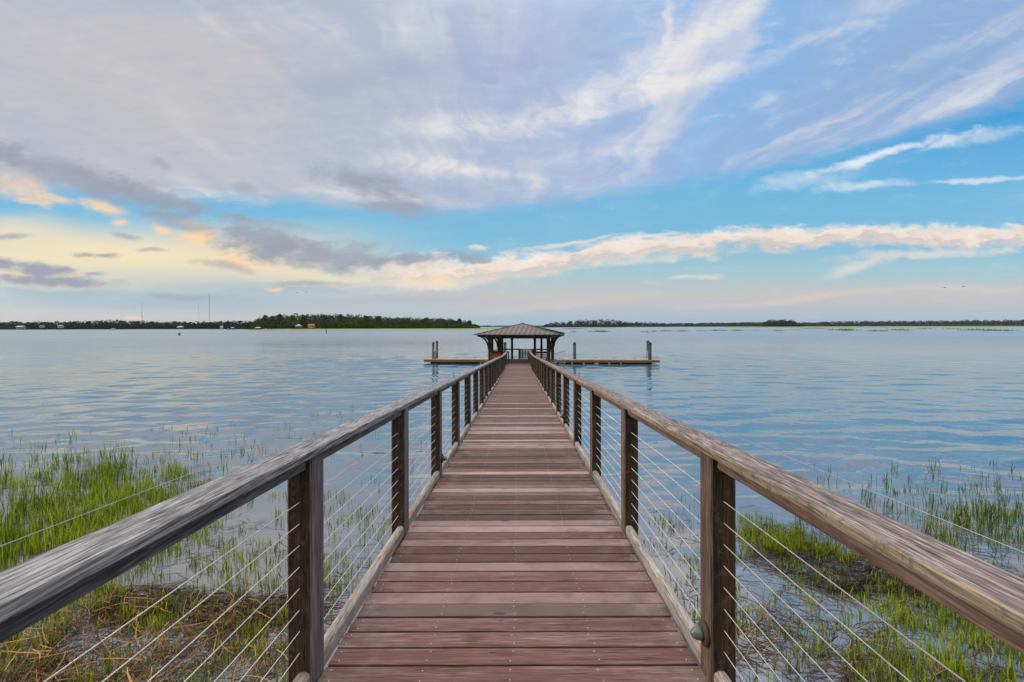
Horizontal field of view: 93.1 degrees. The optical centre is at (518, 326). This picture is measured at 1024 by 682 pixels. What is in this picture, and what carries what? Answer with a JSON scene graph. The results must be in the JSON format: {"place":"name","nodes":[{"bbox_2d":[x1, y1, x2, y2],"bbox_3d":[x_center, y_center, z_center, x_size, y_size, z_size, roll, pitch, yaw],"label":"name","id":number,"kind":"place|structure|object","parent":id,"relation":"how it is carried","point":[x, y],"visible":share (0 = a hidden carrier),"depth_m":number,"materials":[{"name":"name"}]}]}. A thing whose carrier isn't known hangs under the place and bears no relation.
{"place":"outdoors","nodes":[
{"label":"outdoors","id":0,"kind":"place"},
{"bbox_2d":[1,329,115,329],"bbox_3d":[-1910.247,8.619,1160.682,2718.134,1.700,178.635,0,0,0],"label":"shore terrain","id":1,"kind":"structure","parent":0,"point":[61,329],"depth_m":1089.99,"materials":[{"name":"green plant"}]},
{"bbox_2d":[16,326,25,328],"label":"house","id":2,"kind":"structure","parent":1,"relation":"on","point":[20,327],"depth_m":1086.35,"materials":[{"name":"grey"}]},
{"bbox_2d":[0,320,263,329],"bbox_3d":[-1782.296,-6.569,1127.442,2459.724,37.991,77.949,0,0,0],"label":"treeline","id":3,"kind":"object","parent":1,"relation":"on","point":[100,324],"visible":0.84,"depth_m":1113.85,"materials":[{"name":"green plant"}]},
{"bbox_2d":[253,328,497,329],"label":"island terrain","id":4,"kind":"structure","parent":0,"point":[401,329],"depth_m":756.35,"materials":[{"name":"green plant"}]},
{"bbox_2d":[262,315,268,321],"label":"pine tree","id":5,"kind":"object","parent":4,"relation":"on","point":[265,319],"visible":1,"depth_m":842.33,"materials":[{"name":"green plant"}]},
{"bbox_2d":[277,314,283,328],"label":"pine tree","id":6,"kind":"object","parent":4,"relation":"on","point":[280,317],"visible":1,"depth_m":839.67,"materials":[{"name":"green plant"}]},
{"bbox_2d":[301,314,306,325],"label":"pine tree","id":7,"kind":"object","parent":4,"relation":"on","point":[303,317],"visible":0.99,"depth_m":844.25,"materials":[{"name":"green plant"}]},
{"bbox_2d":[339,314,344,327],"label":"pine tree","id":8,"kind":"object","parent":4,"relation":"on","point":[341,317],"visible":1,"depth_m":844.70,"materials":[{"name":"green plant"}]},
{"bbox_2d":[248,313,480,329],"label":"island woods","id":9,"kind":"object","parent":4,"relation":"on","point":[291,321],"visible":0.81,"depth_m":857.64,"materials":[{"name":"green plant"}]},
{"bbox_2d":[0,327,1023,681],"bbox_3d":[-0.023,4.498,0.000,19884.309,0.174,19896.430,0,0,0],"label":"water","id":10,"kind":"structure","parent":0,"point":[856,407],"depth_m":21.15,"materials":[{"name":"blue liquid"}]},
{"bbox_2d":[0,461,378,681],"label":"dead reeds","id":11,"kind":"object","parent":10,"relation":"on","point":[158,641],"visible":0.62,"depth_m":6.80,"materials":[{"name":"plant"}]},
{"bbox_2d":[0,404,421,681],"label":"cordgrass","id":12,"kind":"object","parent":10,"relation":"in","point":[94,495],"visible":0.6,"depth_m":10.24,"materials":[{"name":"green plant"}]},
{"bbox_2d":[432,342,434,358],"bbox_3d":[-10.524,4.456,59.900,0.325,5.140,0.325,0,0,0],"label":"piling","id":13,"kind":"object","parent":10,"relation":"in","point":[433,343],"visible":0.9,"depth_m":59.78,"materials":[{"name":"brown wood"}]},
{"bbox_2d":[436,341,437,357],"bbox_3d":[-10.417,4.405,61.900,0.325,5.240,0.325,0,0,0],"label":"piling","id":14,"kind":"object","parent":10,"relation":"in","point":[437,349],"visible":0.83,"depth_m":61.78,"materials":[{"name":"grey wood"}]},
{"bbox_2d":[481,325,541,326],"bbox_3d":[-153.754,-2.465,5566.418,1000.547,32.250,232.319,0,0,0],"label":"treeline","id":15,"kind":"object","parent":10,"relation":"on","point":[500,326],"visible":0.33,"depth_m":5493.53,"materials":[{"name":"green plant"}]},
{"bbox_2d":[0,351,1023,681],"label":"boardwalk","id":16,"kind":"structure","parent":10,"relation":"in","point":[516,551],"depth_m":2.60,"materials":[{"name":"wood"}]},
{"bbox_2d":[474,323,564,368],"bbox_3d":[0.535,2.734,45.179,7.749,6.160,7.482,0,0,9],"label":"gazebo","id":17,"kind":"object","parent":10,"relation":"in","point":[523,331],"visible":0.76,"depth_m":42.87,"materials":[{"name":"brown wood"}]},
{"bbox_2d":[491,353,500,359],"bbox_3d":[-1.938,2.766,43.395,0.960,0.908,0.493,0,0,9],"label":"bench","id":18,"kind":"object","parent":17,"relation":"on","point":[494,355],"visible":0.42,"depth_m":43.17,"materials":[{"name":"orange wood"}]},
{"bbox_2d":[520,349,532,357],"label":"picket gate","id":19,"kind":"structure","parent":17,"relation":"attached to","point":[522,353],"depth_m":47.76,"materials":[{"name":"brown wood"}]},
{"bbox_2d":[536,353,546,360],"bbox_3d":[2.071,2.727,42.760,0.960,0.965,0.493,0,0,9],"label":"bench","id":20,"kind":"object","parent":17,"relation":"on","point":[542,356],"visible":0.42,"depth_m":42.51,"materials":[{"name":"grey wood"}]},
{"bbox_2d":[424,357,659,364],"bbox_3d":[2.649,4.285,59.694,28.293,0.836,3.360,0,0,5],"label":"floating dock","id":21,"kind":"object","parent":10,"relation":"on","point":[596,360],"visible":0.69,"depth_m":58.31,"materials":[{"name":"brown wood"}]},
{"bbox_2d":[573,342,575,358],"bbox_3d":[6.812,4.433,58.900,0.414,5.100,0.414,0,0,0],"label":"piling","id":22,"kind":"object","parent":10,"relation":"in","point":[574,350],"visible":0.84,"depth_m":58.75,"materials":[{"name":"grey wood"}]},
{"bbox_2d":[648,342,651,363],"bbox_3d":[15.598,4.392,57.600,0.470,5.140,0.470,0,0,0],"label":"piling","id":23,"kind":"object","parent":10,"relation":"in","point":[649,350],"visible":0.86,"depth_m":57.44,"materials":[{"name":"grey wood"}]},
{"bbox_2d":[567,328,1018,332],"bbox_3d":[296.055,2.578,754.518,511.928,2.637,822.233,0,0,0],"label":"marsh patches","id":24,"kind":"object","parent":10,"relation":"on","point":[846,329],"visible":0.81,"depth_m":435.26,"materials":[{"name":"green plant"}]},
{"bbox_2d":[643,457,1023,681],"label":"cordgrass","id":25,"kind":"object","parent":10,"relation":"in","point":[949,662],"visible":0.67,"depth_m":7.74,"materials":[{"name":"green plant"}]},
{"bbox_2d":[648,501,1023,681],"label":"dead reeds","id":26,"kind":"object","parent":10,"relation":"on","point":[836,658],"visible":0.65,"depth_m":7.17,"materials":[{"name":"plant"}]},
{"bbox_2d":[0,0,1023,326],"label":"sky","id":27,"kind":"structure","parent":0,"point":[482,162],"materials":[{"name":"blue"}]},
{"bbox_2d":[725,326,1023,327],"bbox_3d":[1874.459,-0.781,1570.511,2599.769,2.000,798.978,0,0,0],"label":"marsh terrain","id":28,"kind":"structure","parent":0,"point":[867,326],"depth_m":1539.47,"materials":[{"name":"green plant"}]},
{"bbox_2d":[761,319,804,326],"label":"treeline","id":29,"kind":"object","parent":28,"relation":"on","point":[779,323],"visible":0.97,"depth_m":1910.21,"materials":[{"name":"green plant"}]},
{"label":"marsh terrain","id":30,"kind":"structure","parent":0,"visible":0},
{"bbox_2d":[542,319,627,326],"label":"treeline","id":31,"kind":"object","parent":30,"relation":"on","point":[594,323],"visible":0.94,"depth_m":2180.54,"materials":[{"name":"green plant"}]},
{"bbox_3d":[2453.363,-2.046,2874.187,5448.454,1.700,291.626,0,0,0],"label":"far terrain","id":32,"kind":"structure","parent":0,"visible":0},
{"bbox_2d":[624,319,1023,326],"bbox_3d":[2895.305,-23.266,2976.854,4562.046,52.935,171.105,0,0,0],"label":"treeline","id":33,"kind":"object","parent":32,"relation":"on","point":[1005,322],"visible":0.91,"depth_m":2936.13,"materials":[{"name":"green plant"}]}
]}

